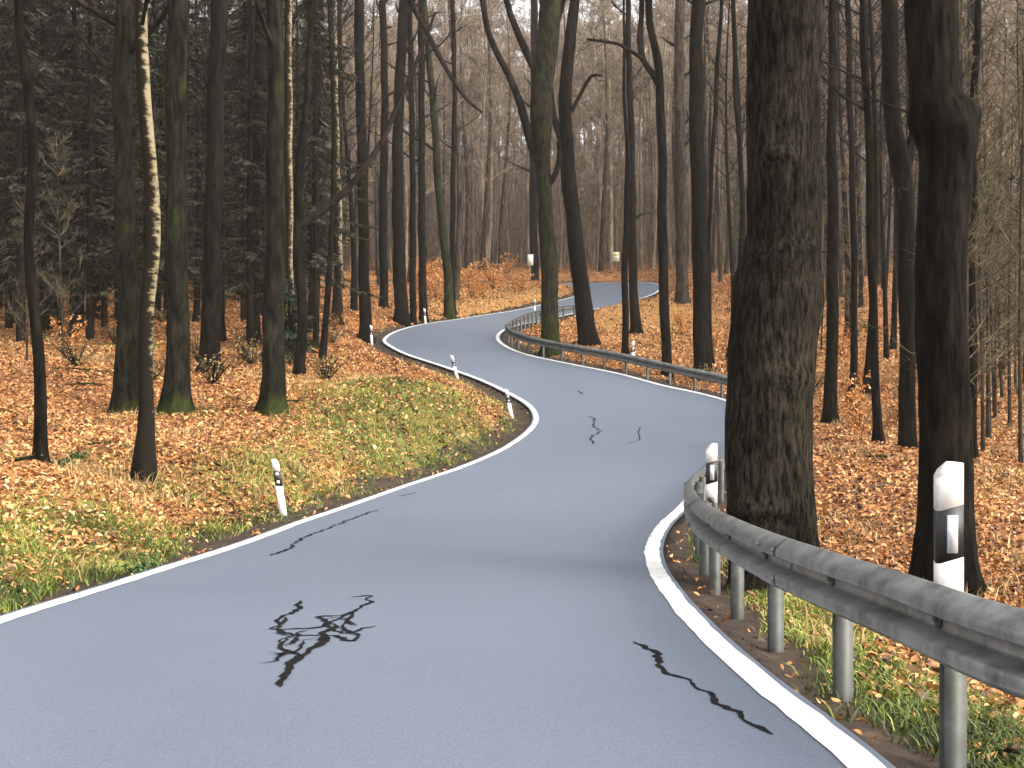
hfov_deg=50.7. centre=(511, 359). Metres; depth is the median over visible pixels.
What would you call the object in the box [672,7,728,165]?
beech tree
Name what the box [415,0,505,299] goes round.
beech tree
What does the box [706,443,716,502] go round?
marker post
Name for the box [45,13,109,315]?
beech tree
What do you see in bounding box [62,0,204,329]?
spruce tree
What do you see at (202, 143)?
spruce tree
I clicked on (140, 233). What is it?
spruce tree
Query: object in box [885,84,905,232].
beech tree
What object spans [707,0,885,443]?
beech tree
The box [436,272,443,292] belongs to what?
beech sapling
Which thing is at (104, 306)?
spruce tree
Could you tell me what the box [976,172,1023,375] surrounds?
young tree
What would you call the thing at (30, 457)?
fallen branch
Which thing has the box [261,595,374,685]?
tar seam
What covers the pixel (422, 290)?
beech tree
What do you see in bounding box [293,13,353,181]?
beech tree
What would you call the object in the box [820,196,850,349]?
young tree
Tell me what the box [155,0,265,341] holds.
beech tree
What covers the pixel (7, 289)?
spruce tree
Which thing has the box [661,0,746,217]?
beech tree
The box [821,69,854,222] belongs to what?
beech tree
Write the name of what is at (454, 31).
beech tree
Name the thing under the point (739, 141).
beech tree
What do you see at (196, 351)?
bramble
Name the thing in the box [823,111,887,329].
young tree
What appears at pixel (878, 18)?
beech tree
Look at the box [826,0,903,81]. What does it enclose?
beech tree
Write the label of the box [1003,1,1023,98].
beech tree
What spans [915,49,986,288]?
young tree
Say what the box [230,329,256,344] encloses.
bramble
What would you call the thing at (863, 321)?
bramble
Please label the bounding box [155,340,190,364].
beech sapling
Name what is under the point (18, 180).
spruce tree
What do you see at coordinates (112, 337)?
bramble
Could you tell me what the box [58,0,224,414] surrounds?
beech tree
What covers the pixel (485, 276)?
beech sapling
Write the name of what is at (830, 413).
beech tree
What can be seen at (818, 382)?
bramble
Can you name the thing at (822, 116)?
beech tree
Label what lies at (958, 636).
guardrail
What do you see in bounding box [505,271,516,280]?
beech sapling
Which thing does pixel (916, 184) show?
beech tree
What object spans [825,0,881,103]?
beech tree
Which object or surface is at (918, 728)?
grass
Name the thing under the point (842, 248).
beech tree
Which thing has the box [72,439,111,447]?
fallen branch
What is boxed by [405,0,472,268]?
beech tree
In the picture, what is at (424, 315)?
marker post
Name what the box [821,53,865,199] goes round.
beech tree
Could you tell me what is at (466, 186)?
beech tree
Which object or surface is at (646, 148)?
distant wood
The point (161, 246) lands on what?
spruce tree
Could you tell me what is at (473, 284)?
beech sapling
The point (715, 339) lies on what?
beech sapling
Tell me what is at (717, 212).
beech tree
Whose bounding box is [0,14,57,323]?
spruce tree
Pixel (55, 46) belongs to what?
spruce tree
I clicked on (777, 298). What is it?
oak tree
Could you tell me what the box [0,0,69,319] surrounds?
spruce tree
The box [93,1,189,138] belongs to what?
beech tree
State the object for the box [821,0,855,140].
beech tree
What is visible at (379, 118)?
beech tree
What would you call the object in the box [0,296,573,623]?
edge line
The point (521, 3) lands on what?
sky
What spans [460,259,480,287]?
beech sapling
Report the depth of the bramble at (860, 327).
64.38 m
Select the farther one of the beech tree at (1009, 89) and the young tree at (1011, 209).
the beech tree at (1009, 89)
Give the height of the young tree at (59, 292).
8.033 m
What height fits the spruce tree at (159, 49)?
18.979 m
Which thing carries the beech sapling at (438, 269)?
on the ground at (894, 753)
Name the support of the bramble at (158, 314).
on the ground at (894, 753)
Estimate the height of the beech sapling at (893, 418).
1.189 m
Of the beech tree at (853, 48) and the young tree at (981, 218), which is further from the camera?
the beech tree at (853, 48)
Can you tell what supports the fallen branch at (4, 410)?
on the ground at (894, 753)
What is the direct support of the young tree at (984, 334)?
on the ground at (894, 753)
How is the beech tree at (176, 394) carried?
on the ground at (894, 753)
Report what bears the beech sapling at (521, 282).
on the ground at (894, 753)
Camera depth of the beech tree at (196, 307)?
56.60 m
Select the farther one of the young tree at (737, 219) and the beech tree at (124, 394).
the young tree at (737, 219)
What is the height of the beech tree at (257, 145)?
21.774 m
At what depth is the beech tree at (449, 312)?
68.19 m
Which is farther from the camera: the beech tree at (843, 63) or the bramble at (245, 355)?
the beech tree at (843, 63)
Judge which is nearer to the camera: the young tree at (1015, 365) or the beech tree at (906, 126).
the young tree at (1015, 365)
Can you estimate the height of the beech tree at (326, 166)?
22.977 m
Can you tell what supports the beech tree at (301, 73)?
on the ground at (894, 753)
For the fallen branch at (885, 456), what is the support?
on the ground at (894, 753)
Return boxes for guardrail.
[505,305,1023,767]
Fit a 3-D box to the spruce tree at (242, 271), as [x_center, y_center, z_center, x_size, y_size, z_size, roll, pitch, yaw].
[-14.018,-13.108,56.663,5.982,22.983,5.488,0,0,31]
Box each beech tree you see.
[0,0,50,461]
[0,0,106,330]
[0,11,40,179]
[45,6,138,322]
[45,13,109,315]
[54,4,113,318]
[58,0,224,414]
[77,10,157,319]
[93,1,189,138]
[107,0,239,335]
[148,0,254,120]
[153,0,266,321]
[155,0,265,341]
[156,0,219,413]
[187,0,251,373]
[203,0,312,166]
[226,0,345,347]
[230,5,265,343]
[240,0,340,321]
[253,0,288,416]
[253,0,394,357]
[265,1,314,180]
[265,11,326,191]
[284,0,477,374]
[291,1,353,281]
[292,0,383,311]
[292,5,346,274]
[293,1,352,308]
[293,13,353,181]
[298,1,394,291]
[300,0,393,309]
[302,0,378,247]
[307,0,337,331]
[321,0,425,296]
[323,0,378,283]
[323,21,379,207]
[324,10,394,171]
[325,2,389,269]
[341,0,416,225]
[350,0,404,286]
[350,2,404,269]
[354,0,388,342]
[354,0,460,322]
[366,16,415,275]
[367,1,439,272]
[375,0,425,308]
[378,6,438,324]
[388,0,449,281]
[389,0,456,319]
[389,1,449,260]
[392,0,503,326]
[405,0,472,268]
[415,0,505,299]
[425,0,478,314]
[437,0,497,268]
[445,0,529,270]
[464,0,530,269]
[475,0,574,357]
[502,0,538,280]
[527,0,621,345]
[530,0,604,146]
[564,0,673,377]
[573,0,657,271]
[602,0,656,333]
[620,0,712,228]
[621,0,630,353]
[657,0,746,161]
[660,0,703,303]
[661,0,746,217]
[662,0,745,201]
[664,0,739,137]
[669,9,746,282]
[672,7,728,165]
[674,0,747,286]
[685,2,745,273]
[687,0,736,380]
[704,0,746,265]
[706,8,741,272]
[707,0,722,363]
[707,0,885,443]
[712,0,747,257]
[719,0,747,180]
[725,0,745,357]
[726,2,746,175]
[728,0,747,270]
[744,4,846,150]
[820,0,869,424]
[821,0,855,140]
[821,0,860,299]
[821,0,863,248]
[821,0,876,297]
[821,0,877,138]
[821,0,903,338]
[821,0,966,394]
[821,0,1023,458]
[821,3,862,162]
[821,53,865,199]
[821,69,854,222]
[823,0,857,393]
[823,10,880,307]
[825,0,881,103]
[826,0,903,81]
[826,0,904,286]
[826,0,907,136]
[826,47,864,217]
[836,25,860,266]
[838,6,918,358]
[840,0,905,288]
[843,0,880,276]
[845,2,904,197]
[852,0,985,250]
[856,2,917,349]
[857,1,905,284]
[857,3,905,293]
[861,0,908,284]
[868,0,992,159]
[871,2,907,271]
[875,7,907,142]
[877,1,966,215]
[879,0,1005,221]
[881,0,918,448]
[882,0,1021,309]
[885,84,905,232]
[899,0,992,81]
[903,0,989,127]
[903,0,1013,92]
[904,0,988,597]
[915,2,1014,203]
[958,0,1023,297]
[959,2,1002,160]
[960,1,1011,197]
[964,36,994,208]
[965,0,1017,270]
[977,0,1023,215]
[979,0,1023,366]
[979,4,1023,191]
[981,0,1022,260]
[981,0,1023,269]
[983,45,1023,269]
[984,0,1022,275]
[990,0,1023,269]
[992,0,1023,146]
[995,2,1023,104]
[997,55,1023,264]
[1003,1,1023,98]
[1005,20,1023,153]
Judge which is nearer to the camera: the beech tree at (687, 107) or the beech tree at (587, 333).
the beech tree at (587, 333)
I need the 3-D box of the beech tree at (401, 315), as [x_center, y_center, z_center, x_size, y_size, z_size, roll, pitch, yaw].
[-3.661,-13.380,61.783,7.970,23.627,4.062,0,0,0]
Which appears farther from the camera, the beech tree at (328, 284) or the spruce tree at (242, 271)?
the spruce tree at (242, 271)
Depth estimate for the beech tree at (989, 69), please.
70.16 m
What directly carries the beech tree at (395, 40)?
on the ground at (894, 753)
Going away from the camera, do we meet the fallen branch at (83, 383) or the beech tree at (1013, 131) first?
the fallen branch at (83, 383)
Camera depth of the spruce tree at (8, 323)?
49.93 m
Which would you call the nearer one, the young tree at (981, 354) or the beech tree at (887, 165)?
the young tree at (981, 354)
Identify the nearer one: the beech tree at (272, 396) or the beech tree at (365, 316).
the beech tree at (272, 396)
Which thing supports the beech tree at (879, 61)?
on the ground at (894, 753)
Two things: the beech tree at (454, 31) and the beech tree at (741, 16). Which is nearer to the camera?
the beech tree at (454, 31)
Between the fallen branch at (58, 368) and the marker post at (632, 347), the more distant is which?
the marker post at (632, 347)
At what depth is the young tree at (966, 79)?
41.34 m
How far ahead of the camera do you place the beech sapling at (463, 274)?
90.47 m
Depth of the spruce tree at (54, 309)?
63.81 m
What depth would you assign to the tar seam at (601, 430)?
31.52 m
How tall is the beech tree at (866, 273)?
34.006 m
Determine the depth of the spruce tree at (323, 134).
60.99 m
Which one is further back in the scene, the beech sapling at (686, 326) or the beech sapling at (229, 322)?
the beech sapling at (686, 326)
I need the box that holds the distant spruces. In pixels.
[1,0,347,294]
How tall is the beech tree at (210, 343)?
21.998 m
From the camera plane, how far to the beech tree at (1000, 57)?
108.28 m
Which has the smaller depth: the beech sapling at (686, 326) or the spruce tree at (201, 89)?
the beech sapling at (686, 326)
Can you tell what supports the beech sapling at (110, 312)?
on the ground at (894, 753)
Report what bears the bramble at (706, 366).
on the ground at (894, 753)
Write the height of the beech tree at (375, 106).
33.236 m
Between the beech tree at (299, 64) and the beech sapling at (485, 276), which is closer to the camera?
the beech tree at (299, 64)
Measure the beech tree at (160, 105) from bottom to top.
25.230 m
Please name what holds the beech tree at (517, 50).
on the ground at (894, 753)
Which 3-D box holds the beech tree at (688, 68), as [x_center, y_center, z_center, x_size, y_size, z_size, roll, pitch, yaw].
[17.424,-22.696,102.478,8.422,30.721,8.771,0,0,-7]
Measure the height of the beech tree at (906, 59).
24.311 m
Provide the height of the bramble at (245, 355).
1.250 m
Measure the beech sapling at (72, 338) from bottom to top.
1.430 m
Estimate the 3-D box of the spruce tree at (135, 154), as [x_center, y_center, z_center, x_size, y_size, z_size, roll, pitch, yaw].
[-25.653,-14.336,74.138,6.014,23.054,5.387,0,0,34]
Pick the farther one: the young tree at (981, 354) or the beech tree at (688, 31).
the beech tree at (688, 31)
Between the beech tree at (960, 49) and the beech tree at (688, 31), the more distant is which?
the beech tree at (688, 31)
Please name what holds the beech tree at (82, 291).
on the ground at (894, 753)
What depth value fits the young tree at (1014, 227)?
42.94 m
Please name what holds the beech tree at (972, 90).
on the ground at (894, 753)
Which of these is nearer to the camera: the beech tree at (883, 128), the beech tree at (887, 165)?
the beech tree at (883, 128)
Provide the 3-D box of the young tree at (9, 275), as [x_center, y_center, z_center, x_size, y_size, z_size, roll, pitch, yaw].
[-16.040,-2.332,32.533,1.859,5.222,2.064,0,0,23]
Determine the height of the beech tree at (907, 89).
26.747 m
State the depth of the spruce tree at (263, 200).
61.21 m
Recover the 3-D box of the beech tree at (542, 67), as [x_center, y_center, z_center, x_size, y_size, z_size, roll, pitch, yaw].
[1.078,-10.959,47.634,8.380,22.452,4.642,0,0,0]
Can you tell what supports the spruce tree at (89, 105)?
on the ground at (894, 753)
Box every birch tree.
[105,0,175,484]
[284,0,294,362]
[330,0,356,325]
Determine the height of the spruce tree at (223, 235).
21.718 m
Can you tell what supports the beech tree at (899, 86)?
on the ground at (894, 753)
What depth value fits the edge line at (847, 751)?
6.44 m
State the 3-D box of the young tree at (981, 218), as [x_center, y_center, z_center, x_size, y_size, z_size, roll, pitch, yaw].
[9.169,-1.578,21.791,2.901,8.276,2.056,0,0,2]
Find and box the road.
[0,281,895,767]
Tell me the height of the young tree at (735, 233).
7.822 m
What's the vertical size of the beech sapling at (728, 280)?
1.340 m
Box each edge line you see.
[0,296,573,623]
[323,281,885,767]
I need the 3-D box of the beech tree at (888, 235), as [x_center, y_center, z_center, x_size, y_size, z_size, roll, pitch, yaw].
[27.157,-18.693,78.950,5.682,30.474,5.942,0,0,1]
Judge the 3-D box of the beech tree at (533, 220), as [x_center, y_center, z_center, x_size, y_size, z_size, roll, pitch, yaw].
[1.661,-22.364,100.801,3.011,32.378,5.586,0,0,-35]
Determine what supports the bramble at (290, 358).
on the ground at (894, 753)
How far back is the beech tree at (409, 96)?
62.85 m
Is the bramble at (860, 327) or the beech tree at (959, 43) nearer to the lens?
the beech tree at (959, 43)
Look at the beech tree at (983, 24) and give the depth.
53.67 m
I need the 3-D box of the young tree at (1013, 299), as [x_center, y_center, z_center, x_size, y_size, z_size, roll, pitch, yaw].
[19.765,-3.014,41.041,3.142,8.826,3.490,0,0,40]
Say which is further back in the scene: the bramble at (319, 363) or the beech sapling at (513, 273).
the beech sapling at (513, 273)
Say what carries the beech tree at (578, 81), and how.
on the ground at (894, 753)
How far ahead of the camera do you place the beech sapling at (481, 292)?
80.32 m
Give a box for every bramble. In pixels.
[20,329,56,343]
[47,336,97,365]
[50,311,85,328]
[95,323,116,344]
[153,358,164,379]
[154,308,166,322]
[190,333,199,360]
[190,351,236,384]
[222,335,261,364]
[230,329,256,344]
[235,341,261,359]
[285,352,292,365]
[307,349,354,378]
[307,356,332,374]
[328,329,344,342]
[689,362,726,383]
[814,371,824,395]
[857,322,867,334]
[858,319,867,331]
[1011,383,1023,393]
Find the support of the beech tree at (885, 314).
on the ground at (894, 753)
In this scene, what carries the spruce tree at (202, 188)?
on the ground at (894, 753)
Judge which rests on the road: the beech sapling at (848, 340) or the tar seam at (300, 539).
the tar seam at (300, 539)
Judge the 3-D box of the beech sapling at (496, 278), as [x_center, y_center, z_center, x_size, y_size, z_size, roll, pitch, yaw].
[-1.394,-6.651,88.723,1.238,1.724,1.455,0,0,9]
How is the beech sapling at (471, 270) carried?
on the ground at (894, 753)
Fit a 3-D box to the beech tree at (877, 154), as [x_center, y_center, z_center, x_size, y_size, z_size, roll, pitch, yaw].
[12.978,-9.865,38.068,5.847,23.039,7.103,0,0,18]
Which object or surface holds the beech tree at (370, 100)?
on the ground at (894, 753)
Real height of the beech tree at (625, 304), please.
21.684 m
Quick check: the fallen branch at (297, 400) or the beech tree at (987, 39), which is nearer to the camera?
the fallen branch at (297, 400)
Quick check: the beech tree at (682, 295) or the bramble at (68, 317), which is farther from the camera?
the beech tree at (682, 295)
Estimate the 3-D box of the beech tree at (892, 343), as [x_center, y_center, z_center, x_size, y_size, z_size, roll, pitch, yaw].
[20.587,-10.839,56.284,5.489,21.515,5.980,0,0,45]
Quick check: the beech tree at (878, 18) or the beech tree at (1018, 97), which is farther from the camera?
the beech tree at (878, 18)
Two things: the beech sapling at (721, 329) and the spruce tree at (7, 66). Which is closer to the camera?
the spruce tree at (7, 66)
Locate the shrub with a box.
[321,312,345,326]
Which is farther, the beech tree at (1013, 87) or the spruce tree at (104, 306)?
the beech tree at (1013, 87)
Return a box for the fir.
[236,278,330,364]
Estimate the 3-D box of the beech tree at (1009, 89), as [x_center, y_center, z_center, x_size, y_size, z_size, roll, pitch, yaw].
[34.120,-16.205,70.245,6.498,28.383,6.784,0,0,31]
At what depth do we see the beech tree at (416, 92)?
97.77 m
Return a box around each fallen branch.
[0,406,31,411]
[2,444,33,461]
[46,364,113,371]
[48,380,105,386]
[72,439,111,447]
[287,396,314,401]
[845,452,890,457]
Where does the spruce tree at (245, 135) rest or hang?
on the ground at (894, 753)
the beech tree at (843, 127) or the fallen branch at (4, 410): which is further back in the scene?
the beech tree at (843, 127)
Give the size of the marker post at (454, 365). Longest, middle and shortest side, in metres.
1.170 x 0.132 x 0.120 m
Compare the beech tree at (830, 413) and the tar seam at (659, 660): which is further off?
the beech tree at (830, 413)
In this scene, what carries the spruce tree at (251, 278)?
on the ground at (894, 753)
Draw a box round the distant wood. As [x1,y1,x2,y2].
[6,0,1023,270]
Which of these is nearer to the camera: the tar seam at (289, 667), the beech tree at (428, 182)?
the tar seam at (289, 667)
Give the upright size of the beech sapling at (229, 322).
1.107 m
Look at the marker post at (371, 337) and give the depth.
50.45 m
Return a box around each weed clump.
[41,454,75,467]
[65,449,87,459]
[115,558,159,575]
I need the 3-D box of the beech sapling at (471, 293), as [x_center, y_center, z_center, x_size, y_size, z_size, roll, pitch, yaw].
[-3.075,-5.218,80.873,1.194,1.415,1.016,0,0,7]
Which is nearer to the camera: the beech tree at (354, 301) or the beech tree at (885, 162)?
the beech tree at (354, 301)
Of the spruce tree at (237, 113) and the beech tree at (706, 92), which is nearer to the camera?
the spruce tree at (237, 113)
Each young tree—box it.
[0,189,57,360]
[0,243,10,296]
[36,132,96,356]
[711,167,739,282]
[717,147,745,268]
[724,178,746,280]
[725,199,746,269]
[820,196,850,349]
[821,153,849,345]
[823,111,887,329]
[836,91,879,350]
[864,0,1023,376]
[878,146,893,272]
[898,78,1023,400]
[912,165,918,229]
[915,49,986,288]
[960,1,1023,437]
[963,54,998,334]
[964,74,1010,345]
[968,0,1023,462]
[975,116,1023,451]
[975,137,1023,411]
[975,144,1023,397]
[975,151,1023,356]
[976,0,1023,418]
[976,159,1023,391]
[976,160,1018,377]
[976,162,1023,333]
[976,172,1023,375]
[976,192,1023,379]
[976,208,1018,330]
[977,93,1023,427]
[984,20,1023,354]
[989,147,1023,388]
[990,115,1023,352]
[991,148,1023,315]
[991,206,1023,383]
[1005,82,1023,278]
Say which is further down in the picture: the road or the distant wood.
the road
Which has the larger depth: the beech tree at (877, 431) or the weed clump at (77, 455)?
the beech tree at (877, 431)
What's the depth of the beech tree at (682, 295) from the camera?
73.69 m
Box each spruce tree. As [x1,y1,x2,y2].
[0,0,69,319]
[0,0,84,306]
[0,0,85,329]
[0,0,96,334]
[0,0,104,341]
[0,0,141,336]
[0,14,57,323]
[0,30,65,311]
[0,51,26,293]
[0,60,16,291]
[0,84,13,306]
[12,0,101,317]
[12,0,115,325]
[12,22,86,305]
[24,0,163,340]
[49,0,164,327]
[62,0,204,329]
[65,17,133,314]
[67,93,113,298]
[79,0,202,336]
[98,10,164,294]
[101,61,163,253]
[110,0,250,327]
[115,2,203,319]
[134,2,194,317]
[160,163,201,290]
[163,0,240,306]
[187,0,265,316]
[187,0,266,320]
[187,0,310,345]
[187,18,238,309]
[187,20,260,307]
[188,11,240,273]
[224,0,265,286]
[225,5,285,313]
[225,13,284,313]
[229,1,265,274]
[237,0,328,287]
[247,0,386,345]
[284,1,357,308]
[284,3,349,306]
[293,41,350,271]
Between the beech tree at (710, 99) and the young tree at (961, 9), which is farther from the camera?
the beech tree at (710, 99)
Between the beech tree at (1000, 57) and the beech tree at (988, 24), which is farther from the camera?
the beech tree at (1000, 57)
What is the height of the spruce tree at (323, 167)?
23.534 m
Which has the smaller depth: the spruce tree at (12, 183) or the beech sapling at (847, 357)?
the beech sapling at (847, 357)
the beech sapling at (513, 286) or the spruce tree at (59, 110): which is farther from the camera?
the beech sapling at (513, 286)
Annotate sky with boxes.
[0,0,1010,155]
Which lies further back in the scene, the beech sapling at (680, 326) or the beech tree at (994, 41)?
the beech tree at (994, 41)
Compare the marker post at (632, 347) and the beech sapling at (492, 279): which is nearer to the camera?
the marker post at (632, 347)
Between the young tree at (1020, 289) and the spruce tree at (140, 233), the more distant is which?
the spruce tree at (140, 233)
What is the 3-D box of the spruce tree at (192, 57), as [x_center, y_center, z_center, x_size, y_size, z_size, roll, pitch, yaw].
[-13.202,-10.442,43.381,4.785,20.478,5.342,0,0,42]
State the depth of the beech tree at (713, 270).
111.44 m
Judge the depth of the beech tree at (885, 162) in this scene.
94.53 m
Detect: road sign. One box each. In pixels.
[528,254,532,279]
[613,252,618,261]
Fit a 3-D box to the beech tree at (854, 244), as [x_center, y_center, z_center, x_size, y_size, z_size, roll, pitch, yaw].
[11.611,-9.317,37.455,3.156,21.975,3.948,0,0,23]
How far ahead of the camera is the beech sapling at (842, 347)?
50.32 m
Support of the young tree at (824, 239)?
on the ground at (894, 753)
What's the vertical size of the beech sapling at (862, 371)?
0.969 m
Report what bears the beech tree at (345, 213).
on the ground at (894, 753)
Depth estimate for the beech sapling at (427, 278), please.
84.30 m
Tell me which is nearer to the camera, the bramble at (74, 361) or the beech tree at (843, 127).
the bramble at (74, 361)
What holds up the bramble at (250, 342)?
on the ground at (894, 753)
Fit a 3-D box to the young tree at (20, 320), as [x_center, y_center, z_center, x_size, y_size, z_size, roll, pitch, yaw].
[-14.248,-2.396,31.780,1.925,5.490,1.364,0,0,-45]
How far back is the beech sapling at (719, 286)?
85.11 m
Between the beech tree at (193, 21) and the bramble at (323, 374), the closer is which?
the bramble at (323, 374)
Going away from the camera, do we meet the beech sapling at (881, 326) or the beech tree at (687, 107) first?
the beech sapling at (881, 326)
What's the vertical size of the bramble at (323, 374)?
1.160 m
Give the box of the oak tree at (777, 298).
[724,0,824,594]
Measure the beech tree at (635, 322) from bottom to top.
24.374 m
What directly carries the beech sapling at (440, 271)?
on the ground at (894, 753)
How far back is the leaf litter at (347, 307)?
77.95 m
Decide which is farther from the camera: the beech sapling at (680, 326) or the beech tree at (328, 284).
the beech sapling at (680, 326)
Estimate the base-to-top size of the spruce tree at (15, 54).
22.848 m
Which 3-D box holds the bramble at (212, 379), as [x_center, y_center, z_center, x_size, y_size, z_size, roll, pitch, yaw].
[-8.285,0.309,30.064,1.539,1.112,1.532,0,0,1]
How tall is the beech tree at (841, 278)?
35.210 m
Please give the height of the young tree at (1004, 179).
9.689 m
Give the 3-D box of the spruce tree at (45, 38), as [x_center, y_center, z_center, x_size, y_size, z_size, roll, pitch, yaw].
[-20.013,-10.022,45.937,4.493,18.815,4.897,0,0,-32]
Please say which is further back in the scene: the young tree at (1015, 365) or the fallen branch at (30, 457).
the young tree at (1015, 365)
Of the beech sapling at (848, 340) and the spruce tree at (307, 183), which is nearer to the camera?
the beech sapling at (848, 340)
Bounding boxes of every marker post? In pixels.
[271,458,286,515]
[370,325,372,345]
[423,308,425,323]
[450,355,458,378]
[504,389,513,418]
[631,341,634,355]
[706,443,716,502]
[934,461,963,591]
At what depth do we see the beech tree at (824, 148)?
79.47 m
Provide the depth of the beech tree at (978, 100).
69.06 m
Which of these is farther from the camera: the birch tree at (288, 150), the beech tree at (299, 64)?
the beech tree at (299, 64)
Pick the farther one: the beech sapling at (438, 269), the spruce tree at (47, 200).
the beech sapling at (438, 269)
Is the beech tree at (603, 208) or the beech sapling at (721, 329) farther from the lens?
the beech tree at (603, 208)
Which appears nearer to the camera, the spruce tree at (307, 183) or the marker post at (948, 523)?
the marker post at (948, 523)
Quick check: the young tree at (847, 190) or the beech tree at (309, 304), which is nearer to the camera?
the young tree at (847, 190)
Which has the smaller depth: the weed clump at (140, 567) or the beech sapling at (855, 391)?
the weed clump at (140, 567)
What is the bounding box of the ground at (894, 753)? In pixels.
[0,155,1023,767]
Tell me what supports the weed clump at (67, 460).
on the ground at (894, 753)
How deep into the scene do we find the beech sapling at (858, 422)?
28.41 m
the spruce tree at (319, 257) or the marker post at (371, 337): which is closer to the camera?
the spruce tree at (319, 257)
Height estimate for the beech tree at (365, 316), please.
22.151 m
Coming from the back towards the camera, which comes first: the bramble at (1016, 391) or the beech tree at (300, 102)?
the beech tree at (300, 102)
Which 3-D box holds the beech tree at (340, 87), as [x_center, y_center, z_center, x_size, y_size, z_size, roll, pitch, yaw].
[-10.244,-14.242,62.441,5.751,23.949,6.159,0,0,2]
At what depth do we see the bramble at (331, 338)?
47.59 m
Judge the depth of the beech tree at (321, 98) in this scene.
110.14 m
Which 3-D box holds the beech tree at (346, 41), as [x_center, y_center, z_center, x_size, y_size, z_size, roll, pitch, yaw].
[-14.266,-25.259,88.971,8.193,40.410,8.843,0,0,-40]
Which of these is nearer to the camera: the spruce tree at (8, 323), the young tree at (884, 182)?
the spruce tree at (8, 323)
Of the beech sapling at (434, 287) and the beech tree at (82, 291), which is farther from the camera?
the beech sapling at (434, 287)
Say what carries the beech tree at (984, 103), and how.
on the ground at (894, 753)
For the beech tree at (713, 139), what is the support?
on the ground at (894, 753)
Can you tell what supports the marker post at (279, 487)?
on the ground at (894, 753)
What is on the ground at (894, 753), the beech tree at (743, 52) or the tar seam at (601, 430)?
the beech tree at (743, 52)
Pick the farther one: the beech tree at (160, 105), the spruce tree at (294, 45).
the spruce tree at (294, 45)
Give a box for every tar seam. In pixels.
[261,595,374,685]
[268,493,412,555]
[577,390,640,443]
[633,641,772,733]
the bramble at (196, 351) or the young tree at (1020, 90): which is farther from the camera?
the young tree at (1020, 90)
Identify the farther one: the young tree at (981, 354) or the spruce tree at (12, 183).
the spruce tree at (12, 183)
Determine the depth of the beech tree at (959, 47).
81.24 m
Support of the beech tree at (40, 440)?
on the ground at (894, 753)
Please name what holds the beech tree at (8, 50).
on the ground at (894, 753)
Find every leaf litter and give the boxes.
[0,265,1022,345]
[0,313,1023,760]
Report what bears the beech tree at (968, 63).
on the ground at (894, 753)
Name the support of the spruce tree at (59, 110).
on the ground at (894, 753)
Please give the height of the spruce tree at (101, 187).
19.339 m
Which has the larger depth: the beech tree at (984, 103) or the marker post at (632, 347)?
the beech tree at (984, 103)
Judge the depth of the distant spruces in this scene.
92.81 m
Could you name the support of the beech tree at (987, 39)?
on the ground at (894, 753)
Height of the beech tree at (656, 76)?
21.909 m
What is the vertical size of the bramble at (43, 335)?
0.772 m
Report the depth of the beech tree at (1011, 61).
101.06 m
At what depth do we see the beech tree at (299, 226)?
35.87 m
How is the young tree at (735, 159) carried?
on the ground at (894, 753)
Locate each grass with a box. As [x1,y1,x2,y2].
[0,340,1023,767]
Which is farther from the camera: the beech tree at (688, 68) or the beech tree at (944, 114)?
the beech tree at (688, 68)
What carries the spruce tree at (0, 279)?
on the ground at (894, 753)
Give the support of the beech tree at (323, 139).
on the ground at (894, 753)
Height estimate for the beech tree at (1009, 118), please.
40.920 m
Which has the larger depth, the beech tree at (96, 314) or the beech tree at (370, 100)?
the beech tree at (370, 100)
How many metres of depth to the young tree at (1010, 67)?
26.38 m
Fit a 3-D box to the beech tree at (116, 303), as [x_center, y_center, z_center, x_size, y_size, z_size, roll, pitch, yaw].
[-23.456,-13.805,63.278,7.386,23.959,6.080,0,0,44]
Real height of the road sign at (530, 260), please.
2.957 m
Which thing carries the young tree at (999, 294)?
on the ground at (894, 753)
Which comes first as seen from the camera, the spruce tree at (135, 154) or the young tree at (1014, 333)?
the young tree at (1014, 333)
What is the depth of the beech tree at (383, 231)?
67.80 m
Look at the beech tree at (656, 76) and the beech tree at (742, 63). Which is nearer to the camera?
the beech tree at (656, 76)
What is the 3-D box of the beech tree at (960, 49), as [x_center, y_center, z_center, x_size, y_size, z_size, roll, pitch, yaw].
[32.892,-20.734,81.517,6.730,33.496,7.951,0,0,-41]
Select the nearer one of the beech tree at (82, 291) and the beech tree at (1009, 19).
the beech tree at (82, 291)
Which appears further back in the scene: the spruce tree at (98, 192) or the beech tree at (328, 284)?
the spruce tree at (98, 192)
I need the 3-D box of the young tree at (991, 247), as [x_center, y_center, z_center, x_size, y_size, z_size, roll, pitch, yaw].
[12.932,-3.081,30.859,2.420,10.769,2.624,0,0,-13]
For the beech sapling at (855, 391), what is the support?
on the ground at (894, 753)
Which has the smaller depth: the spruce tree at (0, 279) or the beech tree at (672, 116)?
the spruce tree at (0, 279)
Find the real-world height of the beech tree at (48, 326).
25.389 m
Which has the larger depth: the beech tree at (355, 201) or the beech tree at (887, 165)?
the beech tree at (887, 165)
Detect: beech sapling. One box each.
[49,313,93,350]
[96,301,115,322]
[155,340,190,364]
[225,308,235,327]
[416,269,431,287]
[417,257,438,280]
[428,279,441,298]
[429,256,442,279]
[436,269,443,286]
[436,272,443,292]
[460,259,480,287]
[460,269,466,285]
[465,262,478,283]
[465,281,476,297]
[469,277,489,297]
[469,278,479,292]
[478,257,505,280]
[478,265,501,287]
[487,269,501,287]
[500,250,518,271]
[503,273,520,290]
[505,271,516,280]
[513,270,533,291]
[670,308,692,334]
[671,309,690,331]
[690,320,725,343]
[712,328,725,345]
[716,281,723,291]
[724,274,730,286]
[822,329,850,355]
[837,369,870,414]
[837,390,882,434]
[841,323,865,345]
[842,346,865,373]
[847,362,864,383]
[878,319,882,338]
[881,396,897,423]
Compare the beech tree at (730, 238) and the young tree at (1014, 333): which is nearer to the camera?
the young tree at (1014, 333)

